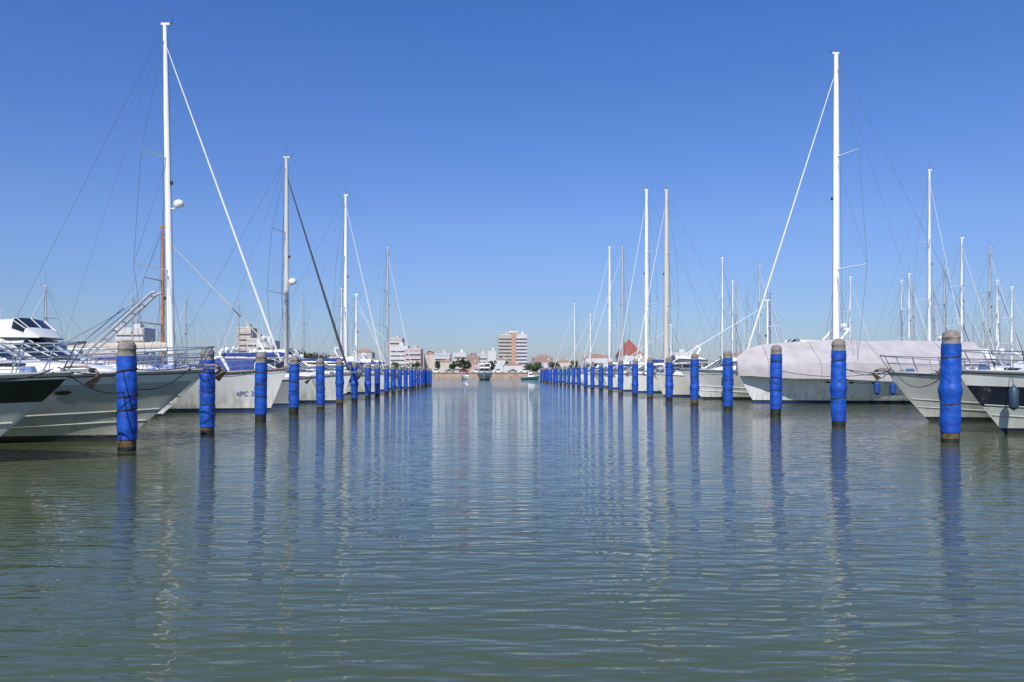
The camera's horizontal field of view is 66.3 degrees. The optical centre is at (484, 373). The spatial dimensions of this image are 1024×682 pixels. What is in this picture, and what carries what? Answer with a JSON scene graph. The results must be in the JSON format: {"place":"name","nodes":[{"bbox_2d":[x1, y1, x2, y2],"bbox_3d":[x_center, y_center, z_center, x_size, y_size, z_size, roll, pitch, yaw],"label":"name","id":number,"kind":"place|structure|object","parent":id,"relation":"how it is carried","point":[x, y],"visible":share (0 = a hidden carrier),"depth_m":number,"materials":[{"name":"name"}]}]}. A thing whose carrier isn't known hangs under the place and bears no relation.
{"place":"outdoors","nodes":[
{"label":"outdoors","id":0,"kind":"place"},
{"bbox_2d":[115,324,154,355],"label":"hotel","id":1,"kind":"structure","parent":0,"point":[146,335],"depth_m":399.27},
{"bbox_2d":[237,324,257,352],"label":"hotel","id":2,"kind":"structure","parent":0,"point":[247,331],"depth_m":449.32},
{"bbox_2d":[247,334,266,352],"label":"apartment block","id":3,"kind":"structure","parent":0,"point":[250,342],"depth_m":419.32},
{"bbox_2d":[352,348,374,359],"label":"apartment block","id":4,"kind":"structure","parent":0,"point":[370,354],"depth_m":499.46,"materials":[{"name":"tile"}]},
{"bbox_2d":[389,335,403,368],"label":"hotel","id":5,"kind":"structure","parent":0,"point":[395,341],"depth_m":559.33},
{"bbox_2d":[405,345,422,371],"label":"hotel","id":6,"kind":"structure","parent":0,"point":[415,353],"depth_m":514.37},
{"bbox_2d":[424,350,433,369],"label":"apartment block","id":7,"kind":"structure","parent":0,"point":[429,361],"depth_m":529.46,"materials":[{"name":"paint"}]},
{"bbox_2d":[434,350,450,368],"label":"apartment block","id":8,"kind":"structure","parent":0,"point":[444,355],"depth_m":519.33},
{"bbox_2d":[435,358,452,371],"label":"house","id":9,"kind":"structure","parent":0,"point":[444,365],"depth_m":429.10,"materials":[{"name":"concrete"}]},
{"bbox_2d":[453,350,466,371],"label":"apartment block","id":10,"kind":"structure","parent":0,"point":[461,354],"depth_m":559.48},
{"bbox_2d":[488,347,495,371],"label":"apartment block","id":11,"kind":"structure","parent":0,"point":[492,355],"depth_m":519.40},
{"bbox_2d":[495,356,507,369],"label":"house","id":12,"kind":"structure","parent":0,"point":[501,361],"depth_m":499.32,"materials":[{"name":"paint"}]},
{"bbox_2d":[0,379,1023,681],"bbox_3d":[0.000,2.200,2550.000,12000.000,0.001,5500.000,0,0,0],"label":"water","id":13,"kind":"structure","parent":0,"point":[482,531],"depth_m":10.02,"materials":[{"name":"teal liquid"}]},
{"bbox_2d":[31,285,83,341],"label":"sailing yacht","id":14,"kind":"object","parent":13,"relation":"on","point":[45,301],"visible":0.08,"depth_m":74.98,"materials":[{"name":"white metal"}]},
{"bbox_2d":[0,341,123,435],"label":"motor yacht","id":15,"kind":"object","parent":13,"relation":"on","point":[25,391],"visible":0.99,"depth_m":18.81,"materials":[{"name":"plastic"}]},
{"bbox_2d":[0,346,227,442],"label":"motor yacht","id":16,"kind":"object","parent":13,"relation":"on","point":[69,409],"visible":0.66,"depth_m":24.77,"materials":[{"name":"plastic"}]},
{"bbox_2d":[116,340,137,451],"bbox_3d":[-10.128,1.372,22.203,0.574,4.656,0.578,0,0,1],"label":"mooring pile","id":17,"kind":"object","parent":13,"relation":"in","point":[127,407],"visible":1,"depth_m":21.99,"materials":[{"name":"blue plastic"}]},
{"bbox_2d":[0,291,255,378],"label":"motor yacht","id":18,"kind":"object","parent":13,"relation":"on","point":[109,331],"visible":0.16,"depth_m":31.99,"materials":[{"name":"metal"}]},
{"bbox_2d":[107,294,174,355],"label":"sailing yacht","id":19,"kind":"object","parent":13,"relation":"on","point":[132,321],"visible":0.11,"depth_m":97.97,"materials":[{"name":"white metal"}]},
{"bbox_2d":[0,317,287,417],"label":"motor yacht","id":20,"kind":"object","parent":13,"relation":"on","point":[20,330],"visible":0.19,"depth_m":37.59,"materials":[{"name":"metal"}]},
{"bbox_2d":[17,19,313,411],"bbox_3d":[-19.497,-9.200,45.050,18.822,23.800,6.513,0,0,0],"label":"sailing yacht","id":21,"kind":"object","parent":13,"relation":"on","point":[235,393],"visible":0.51,"depth_m":44.89,"materials":[{"name":"white metal"}]},
{"bbox_2d":[166,297,215,367],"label":"sailing yacht","id":22,"kind":"object","parent":13,"relation":"on","point":[194,366],"visible":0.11,"depth_m":119.97,"materials":[{"name":"white metal"}]},
{"bbox_2d":[94,211,309,406],"bbox_3d":[-18.643,-4.000,51.600,14.486,13.400,4.028,0,0,0],"label":"sailing yacht","id":23,"kind":"object","parent":13,"relation":"on","point":[281,399],"visible":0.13,"depth_m":51.53,"materials":[{"name":"metal"}]},
{"bbox_2d":[199,348,215,433],"bbox_3d":[-10.161,1.374,28.732,0.584,4.652,0.592,0,0,7],"label":"mooring pile","id":24,"kind":"object","parent":13,"relation":"in","point":[207,409],"visible":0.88,"depth_m":28.52,"materials":[{"name":"blue plastic"}]},
{"bbox_2d":[222,303,263,352],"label":"sailing yacht","id":25,"kind":"object","parent":13,"relation":"on","point":[239,328],"visible":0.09,"depth_m":129.96,"materials":[{"name":"white metal"}]},
{"bbox_2d":[254,352,267,422],"bbox_3d":[-10.061,1.360,35.232,0.596,4.680,0.578,0,0,36],"label":"mooring pile","id":26,"kind":"object","parent":13,"relation":"in","point":[260,398],"visible":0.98,"depth_m":35.01,"materials":[{"name":"plastic"}]},
{"bbox_2d":[174,156,360,402],"bbox_3d":[-16.754,-7.200,58.200,15.308,19.800,4.328,0,0,0],"label":"sailing yacht","id":27,"kind":"object","parent":13,"relation":"on","point":[307,392],"visible":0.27,"depth_m":58.10,"materials":[{"name":"white metal"}]},
{"bbox_2d":[214,330,347,374],"bbox_3d":[-17.401,-0.575,64.800,12.803,6.551,4.130,0,0,0],"label":"motor yacht","id":28,"kind":"object","parent":13,"relation":"on","point":[225,350],"visible":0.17,"depth_m":63.33,"materials":[{"name":"white plastic"}]},
{"bbox_2d":[288,355,298,414],"bbox_3d":[-10.157,1.366,41.759,0.586,4.668,0.584,0,0,-38],"label":"mooring pile","id":29,"kind":"object","parent":13,"relation":"in","point":[293,396],"visible":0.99,"depth_m":41.53,"materials":[{"name":"plastic"}]},
{"bbox_2d":[246,334,364,388],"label":"motor yacht","id":30,"kind":"object","parent":13,"relation":"on","point":[276,362],"visible":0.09,"depth_m":70.14,"materials":[{"name":"white plastic"}]},
{"bbox_2d":[290,296,329,357],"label":"sailing yacht","id":31,"kind":"object","parent":13,"relation":"on","point":[303,327],"visible":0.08,"depth_m":159.95,"materials":[{"name":"white metal"}]},
{"bbox_2d":[256,319,364,394],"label":"motor yacht","id":32,"kind":"object","parent":13,"relation":"on","point":[301,363],"visible":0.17,"depth_m":77.54,"materials":[{"name":"white plastic"}]},
{"bbox_2d":[316,358,324,408],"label":"mooring pile","id":33,"kind":"object","parent":13,"relation":"in","point":[320,385],"visible":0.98,"depth_m":48.05,"materials":[{"name":"plastic"}]},
{"bbox_2d":[266,185,392,393],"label":"sailing yacht","id":34,"kind":"object","parent":13,"relation":"on","point":[361,386],"visible":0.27,"depth_m":84.50,"materials":[{"name":"white metal"}]},
{"bbox_2d":[335,359,343,404],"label":"mooring pile","id":35,"kind":"object","parent":13,"relation":"in","point":[339,381],"visible":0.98,"depth_m":54.58,"materials":[{"name":"blue wood"}]},
{"bbox_2d":[295,343,383,373],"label":"motor yacht","id":36,"kind":"object","parent":13,"relation":"on","point":[314,363],"visible":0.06,"depth_m":90.14,"materials":[{"name":"white plastic"}]},
{"bbox_2d":[350,362,358,401],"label":"mooring pile","id":37,"kind":"object","parent":13,"relation":"in","point":[354,383],"visible":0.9,"depth_m":61.10,"materials":[{"name":"plastic"}]},
{"bbox_2d":[313,294,396,390],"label":"sailing yacht","id":38,"kind":"object","parent":13,"relation":"on","point":[356,342],"visible":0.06,"depth_m":97.55,"materials":[{"name":"white metal"}]},
{"bbox_2d":[364,362,371,398],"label":"mooring pile","id":39,"kind":"object","parent":13,"relation":"in","point":[367,383],"visible":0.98,"depth_m":67.61,"materials":[{"name":"plastic"}]},
{"bbox_2d":[321,288,416,380],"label":"sailing yacht","id":40,"kind":"object","parent":13,"relation":"on","point":[365,318],"visible":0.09,"depth_m":136.68,"materials":[{"name":"white metal"}]},
{"bbox_2d":[333,337,408,388],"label":"motor yacht","id":41,"kind":"object","parent":13,"relation":"on","point":[350,358],"visible":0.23,"depth_m":109.52,"materials":[{"name":"white plastic"}]},
{"bbox_2d":[329,240,418,387],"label":"sailing yacht","id":42,"kind":"object","parent":13,"relation":"on","point":[386,325],"visible":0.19,"depth_m":117.11,"materials":[{"name":"white metal"}]},
{"bbox_2d":[374,363,379,396],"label":"mooring pile","id":43,"kind":"object","parent":13,"relation":"in","point":[377,379],"visible":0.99,"depth_m":74.14,"materials":[{"name":"plastic"}]},
{"bbox_2d":[384,364,388,394],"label":"mooring pile","id":44,"kind":"object","parent":13,"relation":"in","point":[386,379],"visible":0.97,"depth_m":80.68,"materials":[{"name":"plastic"}]},
{"bbox_2d":[391,365,395,392],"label":"mooring pile","id":45,"kind":"object","parent":13,"relation":"in","point":[393,381],"visible":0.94,"depth_m":87.17,"materials":[{"name":"blue wood"}]},
{"bbox_2d":[397,366,401,391],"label":"mooring pile","id":46,"kind":"object","parent":13,"relation":"in","point":[399,382],"visible":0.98,"depth_m":93.72,"materials":[{"name":"blue wood"}]},
{"bbox_2d":[403,366,407,390],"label":"mooring pile","id":47,"kind":"object","parent":13,"relation":"in","point":[405,376],"visible":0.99,"depth_m":100.23,"materials":[{"name":"plastic"}]},
{"bbox_2d":[409,366,412,389],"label":"mooring pile","id":48,"kind":"object","parent":13,"relation":"in","point":[410,377],"visible":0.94,"depth_m":106.74,"materials":[{"name":"plastic"}]},
{"bbox_2d":[476,362,492,379],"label":"motor yacht","id":49,"kind":"object","parent":13,"relation":"on","point":[484,372],"visible":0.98,"depth_m":263.70,"materials":[{"name":"white plastic"}]},
{"bbox_2d":[420,371,566,378],"bbox_3d":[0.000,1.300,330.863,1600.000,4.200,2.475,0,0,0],"label":"quay wall","id":50,"kind":"structure","parent":13,"relation":"in","point":[473,375],"depth_m":330.00,"materials":[{"name":"stone"}]},
{"bbox_2d":[521,372,539,379],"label":"fishing boat","id":51,"kind":"object","parent":13,"relation":"on","point":[531,376],"visible":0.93,"depth_m":269.19,"materials":[{"name":"teal plastic"}]},
{"bbox_2d":[549,303,596,381],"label":"sailing yacht","id":52,"kind":"object","parent":13,"relation":"on","point":[574,343],"visible":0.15,"depth_m":199.97,"materials":[{"name":"white metal"}]},
{"bbox_2d":[577,365,580,387],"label":"mooring pile","id":53,"kind":"object","parent":13,"relation":"in","point":[578,376],"visible":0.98,"depth_m":121.60,"materials":[{"name":"plastic"}]},
{"bbox_2d":[583,364,587,387],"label":"mooring pile","id":54,"kind":"object","parent":13,"relation":"in","point":[585,381],"visible":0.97,"depth_m":114.15,"materials":[{"name":"plastic"}]},
{"bbox_2d":[562,314,617,383],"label":"sailing yacht","id":55,"kind":"object","parent":13,"relation":"on","point":[590,342],"visible":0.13,"depth_m":170.16,"materials":[{"name":"white metal"}]},
{"bbox_2d":[590,363,594,389],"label":"mooring pile","id":56,"kind":"object","parent":13,"relation":"in","point":[592,378],"visible":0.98,"depth_m":106.70,"materials":[{"name":"plastic"}]},
{"bbox_2d":[598,363,603,390],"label":"mooring pile","id":57,"kind":"object","parent":13,"relation":"in","point":[600,380],"visible":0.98,"depth_m":99.25,"materials":[{"name":"plastic"}]},
{"bbox_2d":[608,361,612,391],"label":"mooring pile","id":58,"kind":"object","parent":13,"relation":"in","point":[610,376],"visible":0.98,"depth_m":91.79,"materials":[{"name":"plastic"}]},
{"bbox_2d":[576,241,654,384],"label":"sailing yacht","id":59,"kind":"object","parent":13,"relation":"on","point":[610,322],"visible":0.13,"depth_m":140.32,"materials":[{"name":"white metal"}]},
{"bbox_2d":[581,240,658,385],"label":"sailing yacht","id":60,"kind":"object","parent":13,"relation":"on","point":[622,329],"visible":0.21,"depth_m":132.93,"materials":[{"name":"white metal"}]},
{"bbox_2d":[617,360,623,393],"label":"mooring pile","id":61,"kind":"object","parent":13,"relation":"in","point":[620,379],"visible":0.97,"depth_m":84.39,"materials":[{"name":"plastic"}]},
{"bbox_2d":[595,355,663,379],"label":"motor yacht","id":62,"kind":"object","parent":13,"relation":"on","point":[655,366],"visible":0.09,"depth_m":117.14,"materials":[{"name":"white plastic"}]},
{"bbox_2d":[632,359,638,395],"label":"mooring pile","id":63,"kind":"object","parent":13,"relation":"in","point":[635,383],"visible":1,"depth_m":76.89,"materials":[{"name":"plastic"}]},
{"bbox_2d":[646,357,653,397],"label":"mooring pile","id":64,"kind":"object","parent":13,"relation":"in","point":[650,373],"visible":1,"depth_m":69.46,"materials":[{"name":"plastic"}]},
{"bbox_2d":[603,324,703,388],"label":"sailing yacht","id":65,"kind":"object","parent":13,"relation":"on","point":[615,384],"visible":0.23,"depth_m":110.54,"materials":[{"name":"white plastic"}]},
{"bbox_2d":[613,332,703,373],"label":"motor yacht","id":66,"kind":"object","parent":13,"relation":"on","point":[676,357],"visible":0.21,"depth_m":101.83,"materials":[{"name":"white plastic"}]},
{"bbox_2d":[613,181,721,390],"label":"sailing yacht","id":67,"kind":"object","parent":13,"relation":"on","point":[627,383],"visible":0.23,"depth_m":95.67,"materials":[{"name":"white plastic"}]},
{"bbox_2d":[665,356,673,400],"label":"mooring pile","id":68,"kind":"object","parent":13,"relation":"in","point":[669,385],"visible":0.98,"depth_m":62.01,"materials":[{"name":"wood"}]},
{"bbox_2d":[626,181,741,392],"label":"sailing yacht","id":69,"kind":"object","parent":13,"relation":"on","point":[642,385],"visible":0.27,"depth_m":88.16,"materials":[{"name":"white plastic"}]},
{"bbox_2d":[643,345,743,380],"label":"motor yacht","id":70,"kind":"object","parent":13,"relation":"on","point":[713,364],"visible":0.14,"depth_m":80.15,"materials":[{"name":"white plastic"}]},
{"bbox_2d":[690,353,699,404],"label":"mooring pile","id":71,"kind":"object","parent":13,"relation":"in","point":[694,379],"visible":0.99,"depth_m":54.54,"materials":[{"name":"blue wood"}]},
{"bbox_2d":[690,257,741,359],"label":"sailing yacht","id":72,"kind":"object","parent":13,"relation":"on","point":[721,338],"visible":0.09,"depth_m":149.98,"materials":[{"name":"white metal"}]},
{"bbox_2d":[654,290,797,396],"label":"sailing yacht","id":73,"kind":"object","parent":13,"relation":"on","point":[681,387],"visible":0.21,"depth_m":73.15,"materials":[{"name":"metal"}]},
{"bbox_2d":[707,275,747,360],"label":"sailing yacht","id":74,"kind":"object","parent":13,"relation":"on","point":[732,323],"visible":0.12,"depth_m":157.92,"materials":[{"name":"white metal"}]},
{"bbox_2d":[704,279,750,363],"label":"sailing yacht","id":75,"kind":"object","parent":13,"relation":"on","point":[736,283],"visible":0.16,"depth_m":167.93,"materials":[{"name":"white metal"}]},
{"bbox_2d":[723,350,732,409],"bbox_3d":[14.702,1.152,47.345,0.631,5.097,0.617,0,0,-41],"label":"mooring pile","id":76,"kind":"object","parent":13,"relation":"in","point":[727,380],"visible":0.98,"depth_m":47.10,"materials":[{"name":"wood"}]},
{"bbox_2d":[720,262,778,357],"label":"sailing yacht","id":77,"kind":"object","parent":13,"relation":"on","point":[759,303],"visible":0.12,"depth_m":130.97,"materials":[{"name":"white metal"}]},
{"bbox_2d":[673,303,849,399],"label":"motor yacht","id":78,"kind":"object","parent":13,"relation":"on","point":[711,386],"visible":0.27,"depth_m":65.37,"materials":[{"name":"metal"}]},
{"bbox_2d":[769,345,781,416],"bbox_3d":[14.834,1.123,39.897,0.634,5.153,0.628,0,0,-25],"label":"mooring pile","id":79,"kind":"object","parent":13,"relation":"in","point":[775,382],"visible":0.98,"depth_m":39.66,"materials":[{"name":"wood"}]},
{"bbox_2d":[673,52,992,403],"bbox_3d":[26.574,-11.100,58.500,23.668,27.600,7.424,0,0,0],"label":"sailing yacht","id":80,"kind":"object","parent":13,"relation":"on","point":[806,358],"visible":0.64,"depth_m":57.42,"materials":[{"name":"white plastic"}]},
{"bbox_2d":[829,339,847,426],"bbox_3d":[14.661,1.130,32.457,0.694,5.141,0.694,0,0,18],"label":"mooring pile","id":81,"kind":"object","parent":13,"relation":"in","point":[838,387],"visible":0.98,"depth_m":32.22,"materials":[{"name":"plastic"}]},
{"bbox_2d":[829,277,868,339],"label":"sailing yacht","id":82,"kind":"object","parent":13,"relation":"on","point":[850,322],"visible":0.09,"depth_m":119.98,"materials":[{"name":"white metal"}]},
{"bbox_2d":[881,274,919,340],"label":"sailing yacht","id":83,"kind":"object","parent":13,"relation":"on","point":[901,280],"visible":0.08,"depth_m":124.96,"materials":[{"name":"white metal"}]},
{"bbox_2d":[782,355,1023,421],"bbox_3d":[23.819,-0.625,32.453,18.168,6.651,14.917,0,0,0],"label":"motor yacht","id":84,"kind":"object","parent":13,"relation":"on","point":[920,392],"visible":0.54,"depth_m":35.45,"materials":[{"name":"plastic"}]},
{"bbox_2d":[884,284,927,340],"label":"sailing yacht","id":85,"kind":"object","parent":13,"relation":"on","point":[913,313],"visible":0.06,"depth_m":127.98,"materials":[{"name":"white metal"}]},
{"bbox_2d":[888,273,927,340],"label":"sailing yacht","id":86,"kind":"object","parent":13,"relation":"on","point":[908,318],"visible":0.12,"depth_m":119.97,"materials":[{"name":"white metal"}]},
{"bbox_2d":[879,161,960,340],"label":"sailing yacht","id":87,"kind":"object","parent":13,"relation":"on","point":[929,299],"visible":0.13,"depth_m":89.95,"materials":[{"name":"white metal"}]},
{"bbox_2d":[907,287,943,340],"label":"sailing yacht","id":88,"kind":"object","parent":13,"relation":"on","point":[933,317],"visible":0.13,"depth_m":135.99,"materials":[{"name":"white metal"}]},
{"bbox_2d":[845,350,1023,433],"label":"motor yacht","id":89,"kind":"object","parent":13,"relation":"on","point":[998,395],"visible":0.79,"depth_m":28.14,"materials":[{"name":"plastic"}]},
{"bbox_2d":[904,257,968,340],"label":"sailing yacht","id":90,"kind":"object","parent":13,"relation":"on","point":[945,320],"visible":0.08,"depth_m":99.99,"materials":[{"name":"white metal"}]},
{"bbox_2d":[938,330,962,442],"bbox_3d":[14.848,1.153,24.988,0.694,5.095,0.696,0,0,27],"label":"mooring pile","id":91,"kind":"object","parent":13,"relation":"in","point":[950,390],"visible":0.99,"depth_m":24.75,"materials":[{"name":"blue plastic"}]},
{"bbox_2d":[911,235,995,355],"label":"sailing yacht","id":92,"kind":"object","parent":13,"relation":"on","point":[962,284],"visible":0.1,"depth_m":89.95,"materials":[{"name":"white metal"}]},
{"bbox_2d":[936,323,1005,365],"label":"motor yacht","id":93,"kind":"object","parent":13,"relation":"on","point":[993,356],"visible":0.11,"depth_m":74.50,"materials":[{"name":"white plastic"}]},
{"bbox_2d":[949,245,1021,354],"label":"sailing yacht","id":94,"kind":"object","parent":13,"relation":"on","point":[990,282],"visible":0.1,"depth_m":93.94,"materials":[{"name":"white metal"}]},
{"bbox_2d":[965,294,1006,363],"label":"sailing yacht","id":95,"kind":"object","parent":13,"relation":"on","point":[983,322],"visible":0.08,"depth_m":131.96,"materials":[{"name":"white metal"}]},
{"bbox_2d":[964,280,1023,356],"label":"sailing yacht","id":96,"kind":"object","parent":13,"relation":"on","point":[996,314],"visible":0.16,"depth_m":103.97,"materials":[{"name":"white metal"}]},
{"bbox_2d":[975,290,1021,361],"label":"sailing yacht","id":97,"kind":"object","parent":13,"relation":"on","point":[998,325],"visible":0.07,"depth_m":121.96,"materials":[{"name":"white metal"}]},
{"bbox_2d":[978,286,1023,365],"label":"sailing yacht","id":98,"kind":"object","parent":13,"relation":"on","point":[1011,311],"visible":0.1,"depth_m":109.94,"materials":[{"name":"white metal"}]},
{"bbox_2d":[995,330,1022,365],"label":"motor yacht","id":99,"kind":"object","parent":13,"relation":"on","point":[998,357],"visible":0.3,"depth_m":68.06,"materials":[{"name":"white plastic"}]},
{"bbox_2d":[497,326,526,368],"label":"apartment tower","id":100,"kind":"structure","parent":0,"point":[512,347],"depth_m":599.48,"materials":[{"name":"concrete"}]},
{"bbox_2d":[0,0,1023,371],"label":"sky","id":101,"kind":"structure","parent":0,"point":[499,149],"materials":[{"name":"blue"}]},
{"bbox_2d":[532,354,552,371],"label":"apartment block","id":102,"kind":"structure","parent":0,"point":[539,358],"depth_m":559.33,"materials":[{"name":"tile"}]},
{"bbox_2d":[583,353,612,367],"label":"apartment block","id":103,"kind":"structure","parent":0,"point":[597,358],"depth_m":479.32,"materials":[{"name":"paint"}]},
{"bbox_2d":[616,339,641,361],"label":"red roofed pavilion","id":104,"kind":"structure","parent":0,"point":[631,346],"depth_m":348.73,"materials":[{"name":"tile"}]},
{"label":"ground","id":105,"kind":"structure","parent":0,"visible":0},
{"bbox_2d":[256,336,279,350],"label":"hotel","id":106,"kind":"structure","parent":105,"relation":"on","point":[277,343],"depth_m":399.32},
{"bbox_2d":[390,342,409,371],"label":"hotel","id":107,"kind":"structure","parent":105,"relation":"on","point":[395,356],"depth_m":519.37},
{"bbox_2d":[503,362,523,371],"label":"beach kiosk","id":108,"kind":"object","parent":105,"relation":"on","point":[517,366],"visible":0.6,"depth_m":379.32,"materials":[{"name":"paint"}]},
{"bbox_2d":[174,349,1003,371],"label":"distant trees","id":109,"kind":"object","parent":105,"relation":"on","point":[536,366],"visible":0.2,"depth_m":381.69,"materials":[{"name":"green plant"}]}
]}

